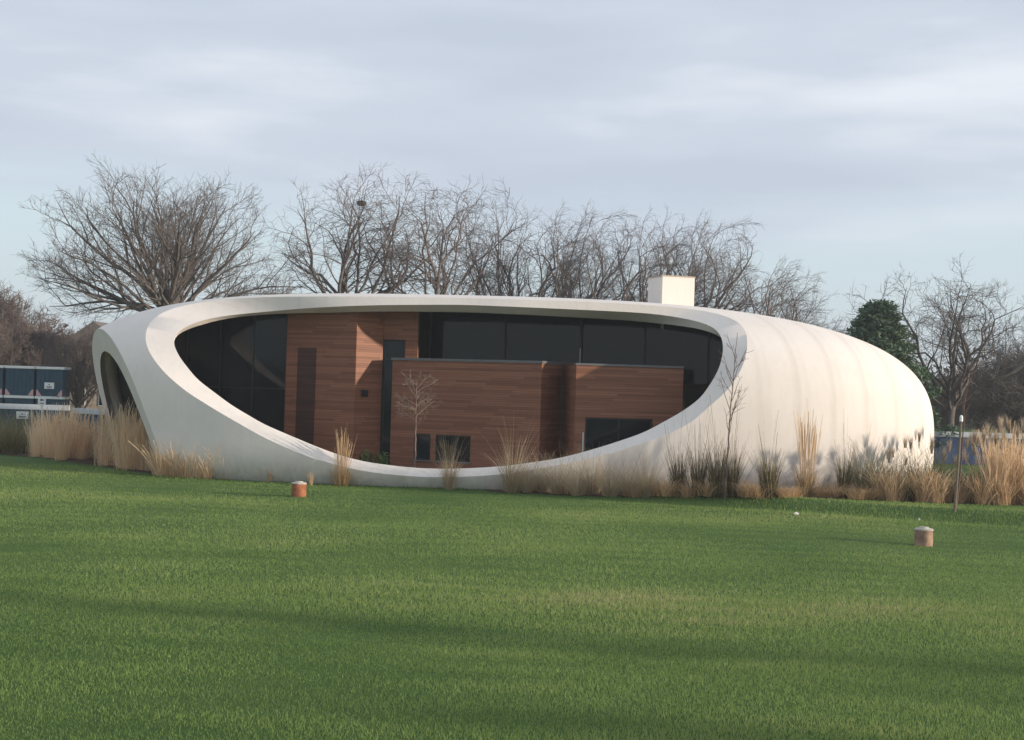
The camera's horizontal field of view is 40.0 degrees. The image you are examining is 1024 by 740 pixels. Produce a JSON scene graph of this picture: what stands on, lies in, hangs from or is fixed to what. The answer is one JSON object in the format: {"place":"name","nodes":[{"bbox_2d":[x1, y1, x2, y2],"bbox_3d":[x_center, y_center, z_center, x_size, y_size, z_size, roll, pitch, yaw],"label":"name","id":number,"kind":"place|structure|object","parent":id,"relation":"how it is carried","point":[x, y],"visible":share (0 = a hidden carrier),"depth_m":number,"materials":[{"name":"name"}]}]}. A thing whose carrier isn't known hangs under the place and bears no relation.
{"place":"outdoors","nodes":[
{"label":"outdoors","id":0,"kind":"place"},
{"bbox_2d":[62,321,105,414],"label":"stone house","id":1,"kind":"structure","parent":0,"point":[97,403],"depth_m":121.96,"materials":[{"name":"stone"}]},
{"bbox_2d":[128,403,150,469],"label":"ornamental grass","id":2,"kind":"object","parent":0,"point":[141,440],"depth_m":58.67,"materials":[{"name":"plant"}]},
{"bbox_2d":[322,428,354,485],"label":"ornamental grass","id":3,"kind":"object","parent":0,"point":[341,479],"depth_m":53.85,"materials":[{"name":"plant"}]},
{"bbox_2d":[430,434,468,489],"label":"ornamental grass","id":4,"kind":"object","parent":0,"point":[446,479],"depth_m":53.15,"materials":[{"name":"beige plant"}]},
{"bbox_2d":[0,415,1023,739],"bbox_3d":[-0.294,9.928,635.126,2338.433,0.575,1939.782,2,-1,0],"label":"ground","id":5,"kind":"structure","parent":0,"point":[446,563],"depth_m":24.87,"materials":[{"name":"green plant"}]},
{"bbox_2d":[0,283,32,361],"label":"bare tree","id":6,"kind":"object","parent":5,"relation":"on","point":[15,317],"visible":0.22,"depth_m":127.01,"materials":[{"name":"red plant"}]},
{"bbox_2d":[4,395,35,403],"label":"site cabin","id":7,"kind":"object","parent":5,"relation":"on","point":[16,399],"visible":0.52,"depth_m":109.97,"materials":[{"name":"blue metal"}]},
{"bbox_2d":[5,365,36,395],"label":"site cabin","id":8,"kind":"object","parent":7,"relation":"on","point":[21,380],"visible":0.95,"depth_m":109.98,"materials":[{"name":"blue metal"}]},
{"bbox_2d":[0,313,48,365],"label":"bare tree","id":9,"kind":"object","parent":5,"relation":"on","point":[4,331],"visible":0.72,"depth_m":121.64,"materials":[{"name":"red plant"}]},
{"bbox_2d":[0,278,67,361],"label":"bare tree","id":10,"kind":"object","parent":5,"relation":"on","point":[8,310],"visible":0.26,"depth_m":129.86,"materials":[{"name":"red plant"}]},
{"bbox_2d":[0,403,70,441],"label":"hoarding","id":11,"kind":"object","parent":5,"relation":"on","point":[8,407],"visible":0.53,"depth_m":78.97,"materials":[{"name":"grey metal"}]},
{"bbox_2d":[0,305,73,366],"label":"bare tree","id":12,"kind":"object","parent":5,"relation":"on","point":[38,336],"visible":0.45,"depth_m":124.70,"materials":[{"name":"red plant"}]},
{"bbox_2d":[35,396,70,404],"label":"site cabin","id":13,"kind":"object","parent":5,"relation":"on","point":[52,400],"visible":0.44,"depth_m":109.97,"materials":[{"name":"blue metal"}]},
{"bbox_2d":[36,366,70,396],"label":"site cabin","id":14,"kind":"object","parent":13,"relation":"on","point":[57,376],"visible":0.94,"depth_m":109.98,"materials":[{"name":"blue metal"}]},
{"bbox_2d":[33,320,100,408],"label":"bare tree","id":15,"kind":"object","parent":5,"relation":"on","point":[80,368],"visible":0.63,"depth_m":112.01,"materials":[{"name":"red plant"}]},
{"bbox_2d":[72,408,110,443],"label":"hoarding","id":16,"kind":"object","parent":5,"relation":"on","point":[95,411],"visible":0.06,"depth_m":78.41,"materials":[{"name":"grey metal"}]},
{"bbox_2d":[0,447,229,479],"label":"planting bed","id":17,"kind":"object","parent":5,"relation":"on","point":[91,460],"visible":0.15,"depth_m":63.53,"materials":[{"name":"brown soil"}]},
{"bbox_2d":[0,405,43,453],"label":"ornamental grass","id":18,"kind":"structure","parent":17,"relation":"on","point":[17,450],"depth_m":67.94,"materials":[{"name":"green plant"}]},
{"bbox_2d":[0,406,48,453],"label":"ornamental grass","id":19,"kind":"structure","parent":17,"relation":"on","point":[4,447],"depth_m":67.91,"materials":[{"name":"green plant"}]},
{"bbox_2d":[23,422,41,456],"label":"ornamental grass","id":20,"kind":"object","parent":17,"relation":"on","point":[34,439],"depth_m":64.88,"materials":[{"name":"plant"}]},
{"bbox_2d":[32,403,64,457],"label":"ornamental grass","id":21,"kind":"object","parent":17,"relation":"on","point":[46,432],"depth_m":64.16,"materials":[{"name":"plant"}]},
{"bbox_2d":[34,402,65,457],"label":"ornamental grass","id":22,"kind":"object","parent":17,"relation":"on","point":[52,425],"depth_m":64.28,"materials":[{"name":"plant"}]},
{"bbox_2d":[49,418,77,460],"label":"ornamental grass","id":23,"kind":"object","parent":17,"relation":"on","point":[59,437],"depth_m":63.17,"materials":[{"name":"plant"}]},
{"bbox_2d":[58,409,83,457],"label":"ornamental grass","id":24,"kind":"object","parent":17,"relation":"on","point":[74,451],"depth_m":64.59,"materials":[{"name":"plant"}]},
{"bbox_2d":[75,425,92,459],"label":"ornamental grass","id":25,"kind":"object","parent":17,"relation":"on","point":[85,443],"depth_m":64.32,"materials":[{"name":"plant"}]},
{"bbox_2d":[92,397,132,465],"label":"ornamental grass","id":26,"kind":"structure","parent":17,"relation":"on","point":[104,442],"depth_m":61.23,"materials":[{"name":"plant"}]},
{"bbox_2d":[106,402,137,467],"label":"ornamental grass","id":27,"kind":"object","parent":17,"relation":"on","point":[128,419],"depth_m":59.48,"materials":[{"name":"plant"}]},
{"bbox_2d":[110,405,146,469],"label":"ornamental grass","id":28,"kind":"object","parent":17,"relation":"on","point":[127,465],"depth_m":58.77,"materials":[{"name":"plant"}]},
{"bbox_2d":[127,439,178,475],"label":"ornamental grass","id":29,"kind":"object","parent":17,"relation":"on","point":[157,458],"depth_m":56.05,"materials":[{"name":"plant"}]},
{"bbox_2d":[10,151,325,338],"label":"bare tree","id":30,"kind":"object","parent":5,"relation":"on","point":[178,275],"visible":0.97,"depth_m":83.58,"materials":[{"name":"grey plant"}]},
{"bbox_2d":[158,441,184,477],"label":"ornamental grass","id":31,"kind":"object","parent":5,"relation":"on","point":[173,474],"depth_m":55.78,"materials":[{"name":"plant"}]},
{"bbox_2d":[195,265,297,298],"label":"bare tree","id":32,"kind":"object","parent":5,"relation":"on","point":[241,290],"visible":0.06,"depth_m":88.73,"materials":[{"name":"brown plant"}]},
{"bbox_2d":[291,481,306,496],"bbox_3d":[-7.281,4.085,48.064,0.529,0.583,0.520,2,-1,-20],"label":"drain stub","id":33,"kind":"object","parent":5,"relation":"on","point":[298,488],"visible":0.97,"depth_m":47.86,"materials":[{"name":"ceramic"}]},
{"bbox_2d":[261,162,461,293],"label":"bare tree","id":34,"kind":"object","parent":5,"relation":"on","point":[342,285],"visible":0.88,"depth_m":91.50,"materials":[{"name":"brown plant"}]},
{"bbox_2d":[395,369,443,467],"bbox_3d":[-3.751,2.264,55.816,2.005,4.701,2.269,2,-1,0],"label":"young tree","id":35,"kind":"object","parent":5,"relation":"on","point":[416,404],"visible":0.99,"depth_m":55.86,"materials":[{"name":"brown plant"}]},
{"bbox_2d":[321,175,558,295],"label":"bare tree","id":36,"kind":"object","parent":5,"relation":"on","point":[437,279],"visible":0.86,"depth_m":92.90,"materials":[{"name":"brown plant"}]},
{"bbox_2d":[445,197,571,296],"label":"bare tree","id":37,"kind":"object","parent":5,"relation":"on","point":[490,275],"visible":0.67,"depth_m":97.58,"materials":[{"name":"brown plant"}]},
{"bbox_2d":[92,275,933,491],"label":"pavilion","id":38,"kind":"structure","parent":5,"relation":"on","point":[281,386],"depth_m":57.19,"materials":[{"name":"white concrete"}]},
{"bbox_2d":[152,313,287,459],"bbox_3d":[-12.739,0.899,61.398,6.050,7.000,0.203,2,-1,9],"label":"window","id":39,"kind":"structure","parent":38,"relation":"in","point":[250,376],"depth_m":61.25,"materials":[{"name":"black glass"}]},
{"bbox_2d":[295,348,315,444],"bbox_3d":[-8.815,1.776,59.846,0.926,5.451,0.068,1,-1,26],"label":"door","id":40,"kind":"structure","parent":38,"relation":"in","point":[306,362],"depth_m":59.84,"materials":[{"name":"brown wood"}]},
{"bbox_2d":[381,339,405,463],"bbox_3d":[-5.046,1.659,59.840,0.960,5.908,0.100,2,-1,9],"label":"window","id":41,"kind":"structure","parent":38,"relation":"in","point":[392,348],"depth_m":59.87,"materials":[{"name":"black glass"}]},
{"bbox_2d":[412,434,430,461],"bbox_3d":[-3.725,3.223,58.582,0.854,1.136,0.210,1,-1,24],"label":"window","id":42,"kind":"structure","parent":38,"relation":"in","point":[423,441],"depth_m":58.62,"materials":[{"name":"black glass"}]},
{"bbox_2d":[433,434,470,463],"bbox_3d":[-2.423,3.256,57.996,1.691,1.136,0.210,1,-1,24],"label":"window","id":43,"kind":"structure","parent":38,"relation":"in","point":[464,454],"depth_m":58.02,"materials":[{"name":"black glass"}]},
{"bbox_2d":[429,312,581,362],"bbox_3d":[-0.298,-1.147,61.464,6.729,2.971,0.207,2,-1,9],"label":"window","id":44,"kind":"structure","parent":38,"relation":"in","point":[482,336],"depth_m":61.50,"materials":[{"name":"black glass"}]},
{"bbox_2d":[582,417,651,451],"bbox_3d":[4.130,3.377,55.620,2.801,2.938,0.190,2,-1,-7],"label":"window","id":45,"kind":"structure","parent":38,"relation":"in","point":[599,432],"depth_m":55.63,"materials":[{"name":"black glass"}]},
{"bbox_2d":[581,315,774,384],"bbox_3d":[7.038,-0.922,60.262,8.230,3.009,0.159,2,-1,9],"label":"window","id":46,"kind":"structure","parent":38,"relation":"in","point":[604,341],"depth_m":60.45,"materials":[{"name":"black glass"}]},
{"bbox_2d":[34,319,1019,428],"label":"background trees","id":47,"kind":"object","parent":5,"relation":"on","point":[946,369],"depth_m":181.80,"materials":[{"name":"brown plant"}]},
{"bbox_2d":[481,200,623,299],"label":"bare tree","id":48,"kind":"object","parent":5,"relation":"on","point":[556,273],"visible":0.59,"depth_m":95.32,"materials":[{"name":"brown plant"}]},
{"bbox_2d":[521,198,647,301],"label":"bare tree","id":49,"kind":"object","parent":5,"relation":"on","point":[595,288],"visible":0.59,"depth_m":96.11,"materials":[{"name":"brown plant"}]},
{"bbox_2d":[561,210,697,301],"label":"bare tree","id":50,"kind":"object","parent":5,"relation":"on","point":[642,298],"visible":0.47,"depth_m":94.39,"materials":[{"name":"brown plant"}]},
{"bbox_2d":[604,205,748,309],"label":"bare tree","id":51,"kind":"object","parent":5,"relation":"on","point":[665,254],"visible":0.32,"depth_m":97.85,"materials":[{"name":"brown plant"}]},
{"bbox_2d":[648,209,782,311],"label":"bare tree","id":52,"kind":"object","parent":5,"relation":"on","point":[727,289],"visible":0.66,"depth_m":96.03,"materials":[{"name":"brown plant"}]},
{"bbox_2d":[714,335,751,499],"bbox_3d":[7.766,1.679,49.335,1.505,5.976,1.361,2,-1,0],"label":"young tree","id":53,"kind":"object","parent":5,"relation":"on","point":[730,418],"visible":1,"depth_m":49.38,"materials":[{"name":"brown plant"}]},
{"bbox_2d":[485,489,1021,504],"bbox_3d":[9.603,4.679,53.541,22.869,0.402,8.769,2,-1,9],"label":"planting bed","id":54,"kind":"object","parent":5,"relation":"on","point":[600,494],"visible":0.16,"depth_m":50.48,"materials":[{"name":"brown soil"}]},
{"bbox_2d":[475,419,552,492],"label":"ornamental grass","id":55,"kind":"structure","parent":54,"relation":"on","point":[511,486],"depth_m":52.52,"materials":[{"name":"beige plant"}]},
{"bbox_2d":[504,452,551,493],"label":"ornamental grass","id":56,"kind":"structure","parent":54,"relation":"on","point":[530,488],"depth_m":52.43,"materials":[{"name":"beige plant"}]},
{"bbox_2d":[518,446,585,492],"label":"ornamental grass","id":57,"kind":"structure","parent":54,"relation":"on","point":[543,489],"depth_m":52.71,"materials":[{"name":"beige plant"}]},
{"bbox_2d":[521,446,586,493],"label":"ornamental grass","id":58,"kind":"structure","parent":54,"relation":"on","point":[555,488],"depth_m":52.09,"materials":[{"name":"beige plant"}]},
{"bbox_2d":[546,455,601,495],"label":"ornamental grass","id":59,"kind":"object","parent":54,"relation":"on","point":[576,490],"depth_m":51.38,"materials":[{"name":"beige plant"}]},
{"bbox_2d":[556,446,624,494],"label":"ornamental grass","id":60,"kind":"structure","parent":54,"relation":"on","point":[593,489],"depth_m":51.72,"materials":[{"name":"beige plant"}]},
{"bbox_2d":[566,447,639,496],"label":"ornamental grass","id":61,"kind":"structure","parent":54,"relation":"on","point":[609,489],"depth_m":50.94,"materials":[{"name":"beige plant"}]},
{"bbox_2d":[591,452,664,495],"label":"ornamental grass","id":62,"kind":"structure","parent":54,"relation":"on","point":[622,488],"depth_m":50.85,"materials":[{"name":"beige plant"}]},
{"bbox_2d":[614,444,676,497],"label":"ornamental grass","id":63,"kind":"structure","parent":54,"relation":"on","point":[647,492],"depth_m":50.48,"materials":[{"name":"beige plant"}]},
{"bbox_2d":[642,476,692,496],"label":"ornamental grass","id":64,"kind":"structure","parent":54,"relation":"on","point":[665,492],"depth_m":50.22,"materials":[{"name":"plant"}]},
{"bbox_2d":[660,401,693,495],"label":"ornamental grass","id":65,"kind":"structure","parent":54,"relation":"on","point":[676,477],"depth_m":50.34,"materials":[{"name":"plant"}]},
{"bbox_2d":[665,399,718,496],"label":"ornamental grass","id":66,"kind":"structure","parent":54,"relation":"on","point":[701,474],"depth_m":49.97,"materials":[{"name":"plant"}]},
{"bbox_2d":[683,477,737,497],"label":"ornamental grass","id":67,"kind":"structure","parent":54,"relation":"on","point":[706,493],"depth_m":49.66,"materials":[{"name":"plant"}]},
{"bbox_2d":[691,390,732,497],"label":"ornamental grass","id":68,"kind":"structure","parent":54,"relation":"on","point":[718,478],"depth_m":49.63,"materials":[{"name":"plant"}]},
{"bbox_2d":[718,394,759,496],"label":"ornamental grass","id":69,"kind":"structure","parent":54,"relation":"on","point":[730,491],"depth_m":49.61,"materials":[{"name":"plant"}]},
{"bbox_2d":[713,475,792,499],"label":"ornamental grass","id":70,"kind":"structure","parent":54,"relation":"on","point":[758,492],"depth_m":49.15,"materials":[{"name":"plant"}]},
{"bbox_2d":[745,410,789,497],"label":"ornamental grass","id":71,"kind":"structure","parent":54,"relation":"on","point":[768,476],"depth_m":49.12,"materials":[{"name":"plant"}]},
{"bbox_2d":[784,404,825,495],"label":"ornamental grass","id":72,"kind":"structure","parent":54,"relation":"on","point":[803,481],"depth_m":50.58,"materials":[{"name":"plant"}]},
{"bbox_2d":[812,480,865,497],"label":"ornamental grass","id":73,"kind":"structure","parent":54,"relation":"on","point":[836,494],"depth_m":50.26,"materials":[{"name":"plant"}]},
{"bbox_2d":[830,427,863,497],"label":"ornamental grass","id":74,"kind":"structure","parent":54,"relation":"on","point":[841,479],"depth_m":50.56,"materials":[{"name":"beige plant"}]},
{"bbox_2d":[824,422,909,492],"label":"ornamental grass","id":75,"kind":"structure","parent":54,"relation":"on","point":[862,478],"depth_m":51.43,"materials":[{"name":"plant"}]},
{"bbox_2d":[839,482,909,499],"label":"ornamental grass","id":76,"kind":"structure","parent":54,"relation":"on","point":[868,496],"depth_m":49.82,"materials":[{"name":"plant"}]},
{"bbox_2d":[837,438,930,497],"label":"ornamental grass","id":77,"kind":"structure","parent":54,"relation":"on","point":[868,482],"depth_m":50.68,"materials":[{"name":"beige plant"}]},
{"bbox_2d":[860,466,908,500],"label":"ornamental grass","id":78,"kind":"object","parent":54,"relation":"on","point":[891,497],"depth_m":49.53,"materials":[{"name":"plant"}]},
{"bbox_2d":[860,467,919,500],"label":"ornamental grass","id":79,"kind":"object","parent":54,"relation":"on","point":[902,496],"depth_m":49.83,"materials":[{"name":"plant"}]},
{"bbox_2d":[866,464,916,499],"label":"ornamental grass","id":80,"kind":"object","parent":54,"relation":"on","point":[878,485],"depth_m":49.95,"materials":[{"name":"plant"}]},
{"bbox_2d":[850,439,938,498],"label":"ornamental grass","id":81,"kind":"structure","parent":54,"relation":"on","point":[890,466],"depth_m":50.47,"materials":[{"name":"beige plant"}]},
{"bbox_2d":[862,428,971,497],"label":"ornamental grass","id":82,"kind":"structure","parent":54,"relation":"on","point":[908,463],"depth_m":51.00,"materials":[{"name":"beige plant"}]},
{"bbox_2d":[900,465,956,502],"bbox_3d":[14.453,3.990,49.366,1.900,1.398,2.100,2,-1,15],"label":"ornamental grass","id":83,"kind":"object","parent":54,"relation":"on","point":[923,496],"depth_m":49.48,"materials":[{"name":"plant"}]},
{"bbox_2d":[920,468,955,503],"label":"ornamental grass","id":84,"kind":"object","parent":54,"relation":"on","point":[936,497],"depth_m":49.30,"materials":[{"name":"plant"}]},
{"bbox_2d":[961,467,1009,504],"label":"ornamental grass","id":85,"kind":"object","parent":54,"relation":"on","point":[982,501],"depth_m":49.13,"materials":[{"name":"plant"}]},
{"bbox_2d":[963,429,1020,496],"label":"ornamental grass","id":86,"kind":"object","parent":54,"relation":"on","point":[1006,458],"depth_m":49.60,"materials":[{"name":"plant"}]},
{"bbox_2d":[975,443,1018,505],"bbox_3d":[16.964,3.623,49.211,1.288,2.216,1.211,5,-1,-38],"label":"ornamental grass","id":87,"kind":"object","parent":54,"relation":"on","point":[995,479],"depth_m":49.09,"materials":[{"name":"plant"}]},
{"bbox_2d":[974,476,1021,505],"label":"ornamental grass","id":88,"kind":"object","parent":54,"relation":"on","point":[1004,501],"depth_m":48.99,"materials":[{"name":"plant"}]},
{"bbox_2d":[997,449,1023,503],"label":"ornamental grass","id":89,"kind":"object","parent":54,"relation":"on","point":[1015,472],"depth_m":49.22,"materials":[{"name":"plant"}]},
{"bbox_2d":[997,420,1023,476],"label":"ornamental grass","id":90,"kind":"object","parent":54,"relation":"on","point":[1014,447],"depth_m":51.68,"materials":[{"name":"plant"}]},
{"bbox_2d":[694,252,838,328],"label":"bare tree","id":91,"kind":"object","parent":5,"relation":"on","point":[771,311],"visible":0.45,"depth_m":95.39,"materials":[{"name":"brown plant"}]},
{"bbox_2d":[739,266,846,333],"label":"bare tree","id":92,"kind":"object","parent":5,"relation":"on","point":[791,316],"visible":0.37,"depth_m":98.89,"materials":[{"name":"brown plant"}]},
{"bbox_2d":[846,299,962,447],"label":"evergreen tree","id":93,"kind":"object","parent":5,"relation":"on","point":[879,320],"visible":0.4,"depth_m":80.85,"materials":[{"name":"green plant"}]},
{"bbox_2d":[914,526,933,546],"bbox_3d":[11.280,4.580,38.558,0.516,0.573,0.518,1,-1,32],"label":"drain stub","id":94,"kind":"object","parent":5,"relation":"on","point":[923,536],"visible":0.91,"depth_m":38.35,"materials":[{"name":"orange concrete"}]},
{"bbox_2d":[832,253,1023,429],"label":"bare tree","id":95,"kind":"object","parent":5,"relation":"on","point":[953,396],"visible":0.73,"depth_m":83.45,"materials":[{"name":"grey plant"}]},
{"bbox_2d":[925,372,989,431],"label":"bare tree","id":96,"kind":"object","parent":5,"relation":"on","point":[942,415],"visible":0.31,"depth_m":104.56,"materials":[{"name":"brown plant"}]},
{"bbox_2d":[953,415,962,511],"bbox_3d":[14.769,3.097,46.572,0.238,3.210,0.110,2,-1,0],"label":"post","id":97,"kind":"object","parent":5,"relation":"on","point":[958,462],"visible":1,"depth_m":46.54,"materials":[{"name":"white paint"}]},
{"bbox_2d":[956,362,977,508],"bbox_3d":[15.076,2.228,46.849,0.723,5.020,0.403,2,-1,0],"label":"young tree","id":98,"kind":"object","parent":5,"relation":"on","point":[965,392],"visible":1,"depth_m":46.81,"materials":[{"name":"brown plant"}]},
{"bbox_2d":[933,431,1023,464],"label":"hoarding","id":99,"kind":"object","parent":5,"relation":"on","point":[954,440],"visible":0.17,"depth_m":79.97,"materials":[{"name":"blue metal"}]},
{"bbox_2d":[955,356,1022,432],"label":"bare tree","id":100,"kind":"object","parent":5,"relation":"on","point":[982,413],"visible":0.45,"depth_m":107.28,"materials":[{"name":"brown plant"}]},
{"bbox_2d":[957,337,1023,432],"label":"bare tree","id":101,"kind":"object","parent":5,"relation":"on","point":[1006,371],"visible":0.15,"depth_m":109.57,"materials":[{"name":"brown plant"}]},
{"bbox_2d":[978,328,1023,427],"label":"bare tree","id":102,"kind":"object","parent":5,"relation":"on","point":[1020,374],"visible":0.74,"depth_m":103.89,"materials":[{"name":"brown plant"}]},
{"bbox_2d":[0,0,1023,377],"label":"sky","id":103,"kind":"structure","parent":0,"point":[865,138],"materials":[{"name":"grey"}]},
{"bbox_2d":[850,446,936,499],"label":"ornamental grass","id":104,"kind":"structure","parent":0,"point":[901,461],"depth_m":50.26,"materials":[{"name":"beige plant"}]},
{"bbox_2d":[902,427,969,490],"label":"pampas grass","id":105,"kind":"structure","parent":0,"point":[932,445],"depth_m":51.10,"materials":[{"name":"plant"}]},
{"bbox_2d":[907,427,1000,501],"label":"pampas grass","id":106,"kind":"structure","parent":0,"point":[976,439],"depth_m":49.98,"materials":[{"name":"plant"}]},
{"bbox_2d":[948,429,1011,479],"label":"pampas grass","id":107,"kind":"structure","parent":0,"point":[973,447],"depth_m":52.58,"materials":[{"name":"plant"}]},
{"bbox_2d":[947,413,1023,478],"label":"pampas grass","id":108,"kind":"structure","parent":0,"point":[1017,432],"depth_m":53.24,"materials":[{"name":"plant"}]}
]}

